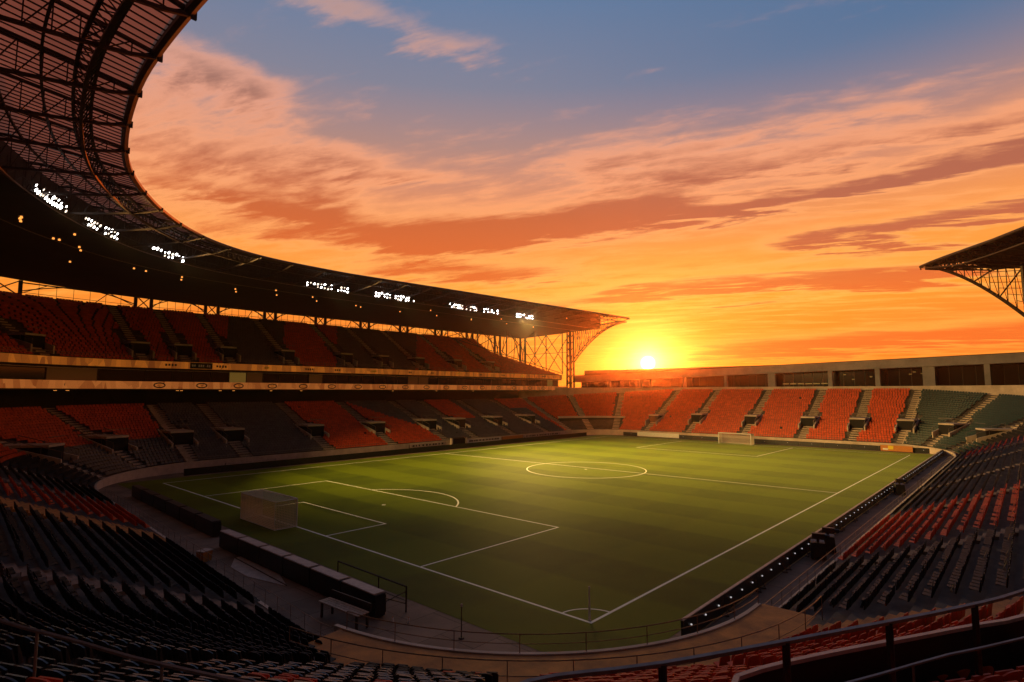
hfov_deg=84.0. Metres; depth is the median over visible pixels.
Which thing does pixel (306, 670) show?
stadium seat
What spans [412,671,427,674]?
stadium seat
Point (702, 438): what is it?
advertising board
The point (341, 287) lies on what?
floodlight bank
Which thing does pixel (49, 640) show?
stadium seat
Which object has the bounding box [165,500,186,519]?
advertising board
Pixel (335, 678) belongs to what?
stadium seat
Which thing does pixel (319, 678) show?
stadium seat
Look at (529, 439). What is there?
advertising board
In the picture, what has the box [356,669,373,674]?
stadium seat
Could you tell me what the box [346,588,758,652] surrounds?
guard rail
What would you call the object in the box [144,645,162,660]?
stadium seat
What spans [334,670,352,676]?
stadium seat
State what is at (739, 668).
stadium seat
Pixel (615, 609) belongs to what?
pitch markings
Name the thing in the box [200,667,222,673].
stadium seat
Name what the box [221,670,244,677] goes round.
stadium seat
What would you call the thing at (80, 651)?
stadium seat
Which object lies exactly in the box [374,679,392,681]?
stadium seat
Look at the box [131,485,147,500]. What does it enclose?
advertising board
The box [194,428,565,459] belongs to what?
guard rail
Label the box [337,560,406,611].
barrier
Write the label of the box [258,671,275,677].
stadium seat
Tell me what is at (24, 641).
stadium seat
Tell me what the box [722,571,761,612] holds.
advertising board
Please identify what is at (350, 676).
stadium seat
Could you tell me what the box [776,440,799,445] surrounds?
advertising board
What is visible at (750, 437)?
football goal
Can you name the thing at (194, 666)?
stadium seat
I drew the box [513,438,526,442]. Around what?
advertising board
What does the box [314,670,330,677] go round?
stadium seat
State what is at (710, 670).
stadium seat
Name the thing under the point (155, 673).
stadium seat
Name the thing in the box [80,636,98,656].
stadium seat
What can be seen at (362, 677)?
stadium seat
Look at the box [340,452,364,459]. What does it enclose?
advertising board
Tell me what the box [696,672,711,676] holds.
stadium seat
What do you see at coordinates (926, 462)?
advertising board
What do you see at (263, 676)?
stadium seat
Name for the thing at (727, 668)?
stadium seat
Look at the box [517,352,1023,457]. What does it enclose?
grandstand
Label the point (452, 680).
stadium seat
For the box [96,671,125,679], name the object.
stadium seat
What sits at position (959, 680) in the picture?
stadium seat
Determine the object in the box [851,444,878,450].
advertising board
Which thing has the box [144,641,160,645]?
stadium seat
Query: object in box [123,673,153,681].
stadium seat
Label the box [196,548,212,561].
ball crate
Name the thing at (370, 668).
stadium seat
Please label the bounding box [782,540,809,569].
advertising board
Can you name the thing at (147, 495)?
advertising board
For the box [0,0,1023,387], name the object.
sky
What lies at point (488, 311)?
floodlight bank
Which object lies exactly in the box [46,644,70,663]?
stadium seat
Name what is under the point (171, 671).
stadium seat
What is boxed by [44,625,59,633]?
stadium seat
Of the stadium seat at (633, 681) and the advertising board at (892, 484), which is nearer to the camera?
the stadium seat at (633, 681)
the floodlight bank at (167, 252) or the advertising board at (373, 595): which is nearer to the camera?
the advertising board at (373, 595)
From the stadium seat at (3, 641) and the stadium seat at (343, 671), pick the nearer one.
the stadium seat at (3, 641)
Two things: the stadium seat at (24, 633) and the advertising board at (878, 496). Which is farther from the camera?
the advertising board at (878, 496)
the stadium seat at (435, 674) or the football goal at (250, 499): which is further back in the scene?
the football goal at (250, 499)
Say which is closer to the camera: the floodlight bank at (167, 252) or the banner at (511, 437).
the floodlight bank at (167, 252)
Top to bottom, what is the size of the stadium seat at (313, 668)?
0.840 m
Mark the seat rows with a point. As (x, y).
(252, 635)
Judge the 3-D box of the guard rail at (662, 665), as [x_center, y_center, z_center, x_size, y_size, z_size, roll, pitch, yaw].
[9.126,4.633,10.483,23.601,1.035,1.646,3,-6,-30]
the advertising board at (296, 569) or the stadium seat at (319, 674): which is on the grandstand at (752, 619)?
the stadium seat at (319, 674)
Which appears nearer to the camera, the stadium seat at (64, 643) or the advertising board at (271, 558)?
the stadium seat at (64, 643)
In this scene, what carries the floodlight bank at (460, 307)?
attached to the stadium roof at (74, 75)
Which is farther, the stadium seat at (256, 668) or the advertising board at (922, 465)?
the advertising board at (922, 465)
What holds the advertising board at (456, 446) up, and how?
on the apron
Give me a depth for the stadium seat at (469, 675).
15.95 m
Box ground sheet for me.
[231,556,286,585]
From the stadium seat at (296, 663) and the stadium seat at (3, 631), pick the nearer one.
the stadium seat at (3, 631)
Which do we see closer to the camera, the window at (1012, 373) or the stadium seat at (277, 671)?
the stadium seat at (277, 671)
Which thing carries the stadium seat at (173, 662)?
on the grandstand at (752, 619)
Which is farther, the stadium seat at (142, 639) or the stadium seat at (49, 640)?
the stadium seat at (142, 639)
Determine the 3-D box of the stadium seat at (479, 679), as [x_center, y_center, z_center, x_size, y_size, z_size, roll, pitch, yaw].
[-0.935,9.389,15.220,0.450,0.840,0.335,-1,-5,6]
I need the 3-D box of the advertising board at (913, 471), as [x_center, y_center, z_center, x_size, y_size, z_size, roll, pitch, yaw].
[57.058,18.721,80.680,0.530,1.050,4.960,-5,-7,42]
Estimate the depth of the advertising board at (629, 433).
155.19 m
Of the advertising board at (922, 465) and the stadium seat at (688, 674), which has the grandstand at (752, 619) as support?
the stadium seat at (688, 674)
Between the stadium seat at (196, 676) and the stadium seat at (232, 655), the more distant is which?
the stadium seat at (232, 655)
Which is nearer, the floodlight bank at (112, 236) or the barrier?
the barrier
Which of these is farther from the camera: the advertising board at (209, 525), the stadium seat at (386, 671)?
the advertising board at (209, 525)
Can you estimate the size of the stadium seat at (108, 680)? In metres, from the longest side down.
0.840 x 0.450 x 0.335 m
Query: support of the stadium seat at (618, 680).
on the grandstand at (752, 619)
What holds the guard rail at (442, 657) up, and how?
on the grandstand at (752, 619)
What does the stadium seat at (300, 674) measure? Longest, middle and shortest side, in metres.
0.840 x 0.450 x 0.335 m
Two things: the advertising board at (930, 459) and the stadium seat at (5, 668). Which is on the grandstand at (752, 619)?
the stadium seat at (5, 668)
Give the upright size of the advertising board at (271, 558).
1.270 m
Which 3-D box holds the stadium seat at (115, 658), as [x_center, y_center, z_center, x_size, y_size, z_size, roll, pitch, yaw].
[-9.183,7.468,13.230,0.450,0.840,0.335,-2,-4,22]
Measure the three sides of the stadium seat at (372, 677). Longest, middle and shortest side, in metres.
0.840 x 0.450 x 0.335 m
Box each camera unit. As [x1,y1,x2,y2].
[810,532,829,559]
[821,526,838,552]
[894,479,906,494]
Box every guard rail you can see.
[0,618,253,681]
[105,488,333,634]
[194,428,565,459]
[289,596,822,681]
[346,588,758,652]
[520,588,1023,681]
[639,428,953,447]
[765,454,952,605]
[846,636,1023,681]
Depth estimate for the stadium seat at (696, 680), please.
12.25 m
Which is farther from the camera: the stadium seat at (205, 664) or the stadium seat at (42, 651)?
the stadium seat at (205, 664)
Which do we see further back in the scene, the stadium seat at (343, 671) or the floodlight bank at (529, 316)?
the floodlight bank at (529, 316)
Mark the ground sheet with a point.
(247, 568)
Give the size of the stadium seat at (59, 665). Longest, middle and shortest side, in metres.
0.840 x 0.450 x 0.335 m
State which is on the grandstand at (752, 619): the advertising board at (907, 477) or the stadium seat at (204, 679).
the stadium seat at (204, 679)
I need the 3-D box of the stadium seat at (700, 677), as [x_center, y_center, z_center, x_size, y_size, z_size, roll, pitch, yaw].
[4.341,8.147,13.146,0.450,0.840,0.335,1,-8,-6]
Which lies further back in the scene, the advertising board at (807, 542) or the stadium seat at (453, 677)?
the advertising board at (807, 542)
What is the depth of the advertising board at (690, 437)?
144.45 m
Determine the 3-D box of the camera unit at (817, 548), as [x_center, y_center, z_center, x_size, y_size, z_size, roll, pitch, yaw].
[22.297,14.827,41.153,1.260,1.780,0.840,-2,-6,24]
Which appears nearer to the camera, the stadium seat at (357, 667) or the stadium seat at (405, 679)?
the stadium seat at (405, 679)
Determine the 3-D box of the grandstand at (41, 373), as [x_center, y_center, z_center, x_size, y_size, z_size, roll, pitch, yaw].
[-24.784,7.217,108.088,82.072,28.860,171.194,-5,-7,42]
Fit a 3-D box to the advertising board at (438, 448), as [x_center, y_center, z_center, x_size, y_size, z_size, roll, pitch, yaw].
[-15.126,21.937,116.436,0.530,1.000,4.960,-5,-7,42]
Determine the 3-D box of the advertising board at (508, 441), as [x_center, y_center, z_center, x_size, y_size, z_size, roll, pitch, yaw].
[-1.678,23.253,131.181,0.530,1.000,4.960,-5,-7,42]
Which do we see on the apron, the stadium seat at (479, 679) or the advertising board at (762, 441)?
the advertising board at (762, 441)
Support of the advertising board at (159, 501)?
on the apron
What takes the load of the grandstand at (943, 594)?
on the apron
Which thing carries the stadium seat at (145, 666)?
on the grandstand at (752, 619)
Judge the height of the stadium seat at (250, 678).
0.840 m
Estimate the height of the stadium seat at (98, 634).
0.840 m
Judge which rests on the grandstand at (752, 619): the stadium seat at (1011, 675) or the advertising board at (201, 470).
the stadium seat at (1011, 675)
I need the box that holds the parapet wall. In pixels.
[731,613,1023,681]
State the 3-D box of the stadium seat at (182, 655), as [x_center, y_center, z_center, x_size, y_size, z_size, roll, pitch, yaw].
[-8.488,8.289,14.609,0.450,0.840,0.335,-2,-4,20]
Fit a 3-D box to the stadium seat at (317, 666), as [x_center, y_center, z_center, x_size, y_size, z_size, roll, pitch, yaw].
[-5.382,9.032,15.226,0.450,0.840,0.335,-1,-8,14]
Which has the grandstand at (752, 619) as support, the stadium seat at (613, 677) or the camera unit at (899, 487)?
the stadium seat at (613, 677)
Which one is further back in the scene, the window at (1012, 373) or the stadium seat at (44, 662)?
the window at (1012, 373)
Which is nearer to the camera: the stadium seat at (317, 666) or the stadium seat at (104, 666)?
the stadium seat at (104, 666)
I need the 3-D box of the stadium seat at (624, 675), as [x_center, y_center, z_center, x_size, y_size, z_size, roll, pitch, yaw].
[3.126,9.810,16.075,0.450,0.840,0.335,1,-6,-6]
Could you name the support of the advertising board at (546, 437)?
on the apron
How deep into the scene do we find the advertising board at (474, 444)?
123.69 m
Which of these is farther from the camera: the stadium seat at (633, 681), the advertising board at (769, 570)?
the advertising board at (769, 570)
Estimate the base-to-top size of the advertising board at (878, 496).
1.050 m
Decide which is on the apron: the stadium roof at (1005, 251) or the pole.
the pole
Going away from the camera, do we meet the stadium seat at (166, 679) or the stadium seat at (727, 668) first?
the stadium seat at (166, 679)
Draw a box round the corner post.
[588,586,590,620]
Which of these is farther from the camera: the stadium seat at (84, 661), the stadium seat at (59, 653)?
the stadium seat at (59, 653)
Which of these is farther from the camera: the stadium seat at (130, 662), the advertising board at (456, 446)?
the advertising board at (456, 446)
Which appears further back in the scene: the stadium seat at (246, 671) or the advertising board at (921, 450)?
the advertising board at (921, 450)
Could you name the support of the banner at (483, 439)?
attached to the grandstand at (41, 373)
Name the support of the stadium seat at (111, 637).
on the grandstand at (752, 619)
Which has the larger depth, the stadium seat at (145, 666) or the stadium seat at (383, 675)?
the stadium seat at (383, 675)
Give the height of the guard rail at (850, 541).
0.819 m
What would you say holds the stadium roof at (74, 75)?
on the grandstand at (41, 373)
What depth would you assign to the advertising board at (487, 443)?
127.16 m
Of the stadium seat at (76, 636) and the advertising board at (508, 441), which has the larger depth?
the advertising board at (508, 441)
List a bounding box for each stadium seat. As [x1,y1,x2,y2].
[0,629,8,637]
[0,632,20,644]
[0,638,6,644]
[0,642,23,664]
[0,662,15,675]
[0,673,27,681]
[1,617,16,632]
[10,621,26,634]
[12,664,43,677]
[18,635,39,664]
[20,625,36,635]
[25,676,62,681]
[28,656,56,668]
[29,641,49,656]
[33,629,44,641]
[40,668,72,681]
[42,635,61,645]
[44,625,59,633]
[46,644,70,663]
[47,662,75,669]
[55,640,72,659]
[58,628,74,635]
[66,633,83,639]
[66,673,100,681]
[71,643,93,659]
[72,665,100,674]
[74,657,99,665]
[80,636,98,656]
[91,631,106,639]
[93,678,124,681]
[94,661,120,672]
[96,639,114,661]
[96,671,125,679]
[103,634,119,643]
[108,644,128,663]
[116,638,132,652]
[117,666,143,674]
[120,659,143,667]
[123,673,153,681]
[128,642,144,657]
[134,636,150,643]
[141,669,168,677]
[142,663,159,669]
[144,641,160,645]
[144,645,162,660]
[150,677,180,681]
[158,644,174,660]
[160,660,180,665]
[164,668,185,674]
[167,673,193,681]
[173,647,192,663]
[180,662,202,669]
[185,673,199,677]
[186,645,202,662]
[192,676,218,681]
[195,661,215,667]
[200,648,217,661]
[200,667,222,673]
[207,659,225,664]
[213,664,234,671]
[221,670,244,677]
[225,649,241,662]
[226,662,245,669]
[234,668,254,675]
[237,659,255,666]
[238,676,260,681]
[244,665,263,671]
[246,672,269,680]
[255,663,273,668]
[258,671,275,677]
[262,661,279,666]
[263,667,283,675]
[263,678,287,681]
[272,676,292,681]
[274,666,290,672]
[278,673,298,680]
[281,664,296,670]
[286,662,301,666]
[286,670,304,676]
[293,667,312,674]
[295,677,317,681]
[300,666,315,671]
[303,663,319,669]
[303,675,322,681]
[307,672,326,679]
[309,661,323,668]
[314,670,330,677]
[320,679,342,681]
[321,665,337,672]
[325,677,344,681]
[328,674,348,681]
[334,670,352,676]
[335,672,351,680]
[339,668,354,675]
[344,664,359,670]
[349,679,369,681]
[350,676,371,681]
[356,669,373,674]
[356,674,373,681]
[362,667,375,673]
[374,672,391,676]
[374,674,392,679]
[374,677,393,681]
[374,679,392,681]
[375,670,391,673]
[378,668,392,674]
[394,673,410,681]
[395,678,414,681]
[396,675,413,679]
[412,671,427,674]
[412,673,427,677]
[414,675,430,679]
[415,677,433,681]
[429,673,444,677]
[434,676,450,681]
[444,680,460,681]
[448,674,462,677]
[451,676,465,679]
[461,679,475,681]
[466,674,480,677]
[470,677,484,681]
[557,678,573,681]
[587,676,602,679]
[590,679,606,681]
[606,676,621,679]
[611,680,626,681]
[615,674,630,677]
[625,680,641,681]
[632,677,648,681]
[643,673,657,678]
[647,679,658,681]
[668,670,682,673]
[669,677,686,681]
[676,673,692,676]
[680,671,695,674]
[684,668,699,672]
[686,678,706,681]
[689,676,707,681]
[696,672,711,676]
[698,669,713,672]
[708,677,728,681]
[712,671,730,677]
[712,675,731,679]
[714,669,731,674]
[715,667,730,670]
[731,665,747,668]
[731,667,748,676]
[731,670,745,677]
[937,674,947,679]
[945,678,974,681]
[971,673,1001,681]
[976,666,993,674]
[994,669,1023,681]
[1016,665,1023,670]
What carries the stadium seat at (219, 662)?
on the grandstand at (752, 619)
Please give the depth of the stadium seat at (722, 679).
12.31 m
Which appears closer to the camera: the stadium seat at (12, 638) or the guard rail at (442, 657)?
the stadium seat at (12, 638)
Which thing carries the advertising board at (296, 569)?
on the apron
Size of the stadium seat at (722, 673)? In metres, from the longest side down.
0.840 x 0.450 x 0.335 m
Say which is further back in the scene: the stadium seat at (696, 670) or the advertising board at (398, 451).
the advertising board at (398, 451)
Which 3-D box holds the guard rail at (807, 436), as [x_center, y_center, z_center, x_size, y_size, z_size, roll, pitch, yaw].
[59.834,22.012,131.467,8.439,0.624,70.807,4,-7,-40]
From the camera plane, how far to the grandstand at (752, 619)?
23.04 m
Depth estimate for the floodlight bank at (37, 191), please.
59.33 m
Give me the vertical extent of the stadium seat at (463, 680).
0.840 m
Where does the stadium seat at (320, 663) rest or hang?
on the grandstand at (752, 619)
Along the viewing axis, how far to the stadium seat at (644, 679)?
13.69 m
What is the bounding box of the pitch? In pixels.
[118,435,931,651]
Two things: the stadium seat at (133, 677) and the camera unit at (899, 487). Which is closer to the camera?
the stadium seat at (133, 677)
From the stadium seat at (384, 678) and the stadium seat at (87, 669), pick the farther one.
the stadium seat at (384, 678)
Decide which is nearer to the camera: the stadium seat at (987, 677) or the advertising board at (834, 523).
the stadium seat at (987, 677)
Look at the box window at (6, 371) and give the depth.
108.44 m
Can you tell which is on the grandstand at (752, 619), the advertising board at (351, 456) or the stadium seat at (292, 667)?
the stadium seat at (292, 667)
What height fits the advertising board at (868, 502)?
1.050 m
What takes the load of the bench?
on the apron
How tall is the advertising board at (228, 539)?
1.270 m
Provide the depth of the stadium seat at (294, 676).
11.82 m
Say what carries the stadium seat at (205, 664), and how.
on the grandstand at (752, 619)
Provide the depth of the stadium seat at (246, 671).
12.14 m
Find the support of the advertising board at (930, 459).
on the apron
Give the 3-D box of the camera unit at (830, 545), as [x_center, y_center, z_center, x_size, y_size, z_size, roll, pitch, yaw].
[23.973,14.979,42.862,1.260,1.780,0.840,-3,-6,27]
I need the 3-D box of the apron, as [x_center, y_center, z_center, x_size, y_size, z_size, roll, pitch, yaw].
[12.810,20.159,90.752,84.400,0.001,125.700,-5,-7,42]
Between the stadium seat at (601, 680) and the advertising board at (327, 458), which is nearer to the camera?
the stadium seat at (601, 680)
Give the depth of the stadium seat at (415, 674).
15.33 m
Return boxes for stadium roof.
[0,0,629,387]
[919,226,1023,316]
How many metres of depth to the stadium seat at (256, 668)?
12.95 m
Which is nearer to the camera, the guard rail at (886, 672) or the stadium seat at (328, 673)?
the guard rail at (886, 672)
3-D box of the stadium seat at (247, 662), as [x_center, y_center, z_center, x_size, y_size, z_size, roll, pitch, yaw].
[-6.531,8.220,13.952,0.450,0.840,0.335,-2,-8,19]
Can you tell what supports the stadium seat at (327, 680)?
on the grandstand at (752, 619)
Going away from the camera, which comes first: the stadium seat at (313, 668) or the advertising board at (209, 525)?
the stadium seat at (313, 668)
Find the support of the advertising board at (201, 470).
on the apron
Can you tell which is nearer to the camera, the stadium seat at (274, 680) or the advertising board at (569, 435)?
the stadium seat at (274, 680)
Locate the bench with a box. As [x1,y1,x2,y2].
[318,589,371,629]
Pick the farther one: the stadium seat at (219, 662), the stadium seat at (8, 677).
the stadium seat at (219, 662)
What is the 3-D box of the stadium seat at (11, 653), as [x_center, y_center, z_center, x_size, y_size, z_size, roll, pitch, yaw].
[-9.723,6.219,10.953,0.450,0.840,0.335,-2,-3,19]
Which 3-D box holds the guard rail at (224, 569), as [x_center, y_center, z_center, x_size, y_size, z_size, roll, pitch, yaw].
[-26.302,15.029,43.918,0.284,0.869,52.965,5,-7,-45]
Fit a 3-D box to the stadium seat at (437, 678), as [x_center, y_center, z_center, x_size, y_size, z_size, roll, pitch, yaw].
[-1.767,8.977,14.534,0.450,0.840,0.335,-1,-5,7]
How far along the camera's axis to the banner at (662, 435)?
149.21 m
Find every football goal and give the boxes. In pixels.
[240,489,297,530]
[718,432,753,444]
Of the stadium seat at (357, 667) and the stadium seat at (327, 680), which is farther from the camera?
the stadium seat at (357, 667)
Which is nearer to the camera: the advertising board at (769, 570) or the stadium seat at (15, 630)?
the stadium seat at (15, 630)
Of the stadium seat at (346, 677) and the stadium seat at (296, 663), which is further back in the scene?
the stadium seat at (296, 663)
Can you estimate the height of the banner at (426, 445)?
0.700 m
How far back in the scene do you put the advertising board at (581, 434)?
153.19 m
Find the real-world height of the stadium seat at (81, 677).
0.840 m
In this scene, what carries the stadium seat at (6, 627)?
on the grandstand at (752, 619)
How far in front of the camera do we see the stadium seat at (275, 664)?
14.60 m
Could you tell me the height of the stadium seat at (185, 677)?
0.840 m
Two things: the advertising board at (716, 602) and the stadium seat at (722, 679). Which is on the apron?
the advertising board at (716, 602)
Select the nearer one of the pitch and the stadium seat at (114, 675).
the stadium seat at (114, 675)
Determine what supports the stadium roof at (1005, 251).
on the grandstand at (943, 594)
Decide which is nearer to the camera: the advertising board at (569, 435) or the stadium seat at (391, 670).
the stadium seat at (391, 670)
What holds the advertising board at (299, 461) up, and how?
on the apron
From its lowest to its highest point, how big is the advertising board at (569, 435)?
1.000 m
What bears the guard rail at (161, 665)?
on the grandstand at (752, 619)
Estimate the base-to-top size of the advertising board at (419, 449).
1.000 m
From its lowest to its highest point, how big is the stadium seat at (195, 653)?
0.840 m
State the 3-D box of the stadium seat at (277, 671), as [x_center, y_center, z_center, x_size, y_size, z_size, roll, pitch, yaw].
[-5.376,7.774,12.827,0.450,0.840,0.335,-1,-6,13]
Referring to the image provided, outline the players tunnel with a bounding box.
[450,437,466,444]
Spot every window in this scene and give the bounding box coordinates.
[0,365,557,385]
[581,363,1023,387]
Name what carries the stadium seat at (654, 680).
on the grandstand at (752, 619)
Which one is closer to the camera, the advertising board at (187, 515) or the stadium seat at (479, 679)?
the stadium seat at (479, 679)
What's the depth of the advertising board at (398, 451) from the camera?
108.83 m
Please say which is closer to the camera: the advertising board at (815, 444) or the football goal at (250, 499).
the football goal at (250, 499)
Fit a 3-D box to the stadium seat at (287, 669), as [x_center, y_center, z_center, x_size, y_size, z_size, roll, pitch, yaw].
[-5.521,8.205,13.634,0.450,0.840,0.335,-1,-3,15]
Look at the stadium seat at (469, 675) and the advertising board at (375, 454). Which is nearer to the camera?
the stadium seat at (469, 675)
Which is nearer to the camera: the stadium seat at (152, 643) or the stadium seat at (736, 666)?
the stadium seat at (152, 643)
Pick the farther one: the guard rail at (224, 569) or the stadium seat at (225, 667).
the guard rail at (224, 569)
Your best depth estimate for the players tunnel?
125.11 m
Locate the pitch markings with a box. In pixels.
[164,436,909,622]
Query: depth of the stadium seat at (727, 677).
13.24 m
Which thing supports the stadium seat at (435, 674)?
on the grandstand at (752, 619)
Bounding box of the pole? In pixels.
[458,604,463,639]
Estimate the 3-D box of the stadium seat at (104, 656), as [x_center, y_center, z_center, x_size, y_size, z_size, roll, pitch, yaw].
[-9.649,7.476,13.446,0.450,0.840,0.335,-2,-8,22]
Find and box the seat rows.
[0,291,1023,681]
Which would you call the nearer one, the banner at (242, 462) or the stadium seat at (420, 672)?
the stadium seat at (420, 672)
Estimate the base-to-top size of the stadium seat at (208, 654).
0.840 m
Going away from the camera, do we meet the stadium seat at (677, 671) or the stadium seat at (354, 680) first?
the stadium seat at (354, 680)
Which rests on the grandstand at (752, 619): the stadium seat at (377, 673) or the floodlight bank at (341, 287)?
the stadium seat at (377, 673)
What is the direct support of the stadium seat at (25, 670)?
on the grandstand at (752, 619)
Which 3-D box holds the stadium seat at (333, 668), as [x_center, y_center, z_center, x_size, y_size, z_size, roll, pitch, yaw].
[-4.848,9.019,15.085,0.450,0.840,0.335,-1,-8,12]
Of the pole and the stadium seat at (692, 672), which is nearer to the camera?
the stadium seat at (692, 672)
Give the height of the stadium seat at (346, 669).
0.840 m
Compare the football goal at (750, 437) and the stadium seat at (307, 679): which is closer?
the stadium seat at (307, 679)
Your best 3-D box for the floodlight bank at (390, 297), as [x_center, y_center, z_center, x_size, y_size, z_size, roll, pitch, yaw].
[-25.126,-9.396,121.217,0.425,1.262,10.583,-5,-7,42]
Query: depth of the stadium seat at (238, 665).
13.01 m
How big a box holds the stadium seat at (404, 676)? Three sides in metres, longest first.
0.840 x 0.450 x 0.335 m
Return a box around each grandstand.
[0,294,566,490]
[0,470,272,631]
[16,590,1023,681]
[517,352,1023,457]
[752,438,1023,624]
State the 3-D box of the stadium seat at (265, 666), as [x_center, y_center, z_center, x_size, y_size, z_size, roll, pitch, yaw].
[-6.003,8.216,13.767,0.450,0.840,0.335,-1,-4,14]
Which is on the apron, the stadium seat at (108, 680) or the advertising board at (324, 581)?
the advertising board at (324, 581)
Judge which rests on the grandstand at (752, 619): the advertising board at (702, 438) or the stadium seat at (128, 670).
the stadium seat at (128, 670)
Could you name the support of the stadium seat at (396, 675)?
on the grandstand at (752, 619)
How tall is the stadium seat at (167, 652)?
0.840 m
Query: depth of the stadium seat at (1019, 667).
9.38 m
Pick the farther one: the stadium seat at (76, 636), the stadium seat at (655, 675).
the stadium seat at (655, 675)
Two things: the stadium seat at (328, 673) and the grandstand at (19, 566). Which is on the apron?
the grandstand at (19, 566)
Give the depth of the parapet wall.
9.52 m
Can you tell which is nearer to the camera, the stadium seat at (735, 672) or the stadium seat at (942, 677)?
the stadium seat at (942, 677)
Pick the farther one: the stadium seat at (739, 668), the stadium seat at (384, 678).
the stadium seat at (739, 668)
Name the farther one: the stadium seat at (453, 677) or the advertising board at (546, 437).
the advertising board at (546, 437)
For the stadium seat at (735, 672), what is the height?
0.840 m
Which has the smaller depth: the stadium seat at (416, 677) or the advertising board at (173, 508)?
the stadium seat at (416, 677)
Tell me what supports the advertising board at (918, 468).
on the apron
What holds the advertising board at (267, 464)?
on the apron
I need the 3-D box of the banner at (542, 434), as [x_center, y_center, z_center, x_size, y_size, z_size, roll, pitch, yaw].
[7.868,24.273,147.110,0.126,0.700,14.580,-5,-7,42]
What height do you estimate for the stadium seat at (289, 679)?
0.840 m
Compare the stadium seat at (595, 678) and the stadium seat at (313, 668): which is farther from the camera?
the stadium seat at (595, 678)
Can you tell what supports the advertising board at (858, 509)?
on the apron
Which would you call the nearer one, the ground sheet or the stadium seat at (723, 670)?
the stadium seat at (723, 670)
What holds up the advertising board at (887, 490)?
on the apron
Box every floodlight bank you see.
[30,181,66,212]
[80,215,117,239]
[151,246,183,261]
[303,281,348,292]
[372,292,413,301]
[449,303,476,310]
[481,308,498,314]
[514,313,533,319]
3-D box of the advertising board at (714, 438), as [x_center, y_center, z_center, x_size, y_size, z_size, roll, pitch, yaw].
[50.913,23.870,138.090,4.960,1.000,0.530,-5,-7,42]
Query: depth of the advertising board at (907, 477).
77.00 m
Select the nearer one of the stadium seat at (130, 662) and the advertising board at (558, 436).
the stadium seat at (130, 662)
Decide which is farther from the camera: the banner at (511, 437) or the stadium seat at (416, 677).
the banner at (511, 437)
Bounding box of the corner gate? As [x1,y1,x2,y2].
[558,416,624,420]
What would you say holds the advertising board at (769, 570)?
on the apron
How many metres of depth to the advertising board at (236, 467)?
86.64 m
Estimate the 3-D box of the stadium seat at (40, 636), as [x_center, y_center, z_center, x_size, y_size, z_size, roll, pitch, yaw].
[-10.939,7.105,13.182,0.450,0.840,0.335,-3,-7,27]
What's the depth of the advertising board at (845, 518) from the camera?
51.27 m
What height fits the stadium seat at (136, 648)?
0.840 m
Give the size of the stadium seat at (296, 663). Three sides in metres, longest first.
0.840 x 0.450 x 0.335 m
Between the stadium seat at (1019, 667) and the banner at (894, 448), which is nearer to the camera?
the stadium seat at (1019, 667)
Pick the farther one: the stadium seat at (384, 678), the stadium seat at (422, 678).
the stadium seat at (422, 678)
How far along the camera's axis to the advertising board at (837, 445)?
121.42 m
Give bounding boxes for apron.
[98,435,952,651]
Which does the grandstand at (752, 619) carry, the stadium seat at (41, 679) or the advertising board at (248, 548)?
the stadium seat at (41, 679)
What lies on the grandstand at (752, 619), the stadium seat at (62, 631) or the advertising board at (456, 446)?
the stadium seat at (62, 631)
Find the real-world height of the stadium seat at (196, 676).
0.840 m
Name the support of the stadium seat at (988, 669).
on the grandstand at (752, 619)
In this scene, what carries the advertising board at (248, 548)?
on the apron
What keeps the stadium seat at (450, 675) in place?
on the grandstand at (752, 619)
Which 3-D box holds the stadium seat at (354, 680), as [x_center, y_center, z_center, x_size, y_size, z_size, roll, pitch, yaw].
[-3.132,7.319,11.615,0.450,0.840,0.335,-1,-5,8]
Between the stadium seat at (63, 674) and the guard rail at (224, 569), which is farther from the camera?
the guard rail at (224, 569)
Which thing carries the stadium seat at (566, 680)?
on the grandstand at (752, 619)
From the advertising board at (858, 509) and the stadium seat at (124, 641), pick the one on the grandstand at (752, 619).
the stadium seat at (124, 641)
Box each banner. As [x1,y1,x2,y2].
[225,458,275,464]
[409,442,444,447]
[467,437,500,442]
[502,435,522,439]
[524,432,559,437]
[637,432,678,437]
[880,445,912,452]
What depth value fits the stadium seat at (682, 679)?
13.00 m
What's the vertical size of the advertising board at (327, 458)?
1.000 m
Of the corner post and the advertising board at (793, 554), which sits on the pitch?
the corner post
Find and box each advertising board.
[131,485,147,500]
[142,489,158,506]
[153,494,172,512]
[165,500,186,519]
[179,506,202,527]
[184,466,220,475]
[195,513,221,536]
[219,529,245,554]
[220,463,253,471]
[238,537,267,563]
[254,460,284,468]
[259,545,290,575]
[283,555,317,587]
[285,457,313,465]
[310,566,349,599]
[314,455,339,462]
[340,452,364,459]
[340,578,385,617]
[365,450,387,457]
[388,448,408,455]
[409,447,428,452]
[429,445,447,450]
[448,443,465,449]
[466,442,481,447]
[482,440,497,445]
[498,439,512,444]
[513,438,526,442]
[527,436,539,441]
[540,435,552,439]
[553,434,563,438]
[564,433,575,437]
[576,432,586,436]
[623,432,636,435]
[675,435,692,439]
[681,593,728,635]
[693,436,711,440]
[712,437,731,441]
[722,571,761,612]
[754,439,775,443]
[755,554,787,588]
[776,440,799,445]
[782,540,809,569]
[800,441,824,446]
[803,528,822,553]
[823,518,842,533]
[825,443,850,448]
[837,509,855,529]
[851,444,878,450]
[851,502,867,520]
[862,495,876,511]
[872,489,884,504]
[882,484,893,498]
[889,480,897,491]
[903,471,912,482]
[909,467,916,478]
[910,448,929,452]
[916,464,923,474]
[920,461,927,470]
[925,458,931,467]
[929,456,935,464]
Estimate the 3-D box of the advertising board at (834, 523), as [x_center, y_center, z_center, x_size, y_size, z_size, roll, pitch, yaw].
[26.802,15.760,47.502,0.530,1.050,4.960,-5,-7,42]

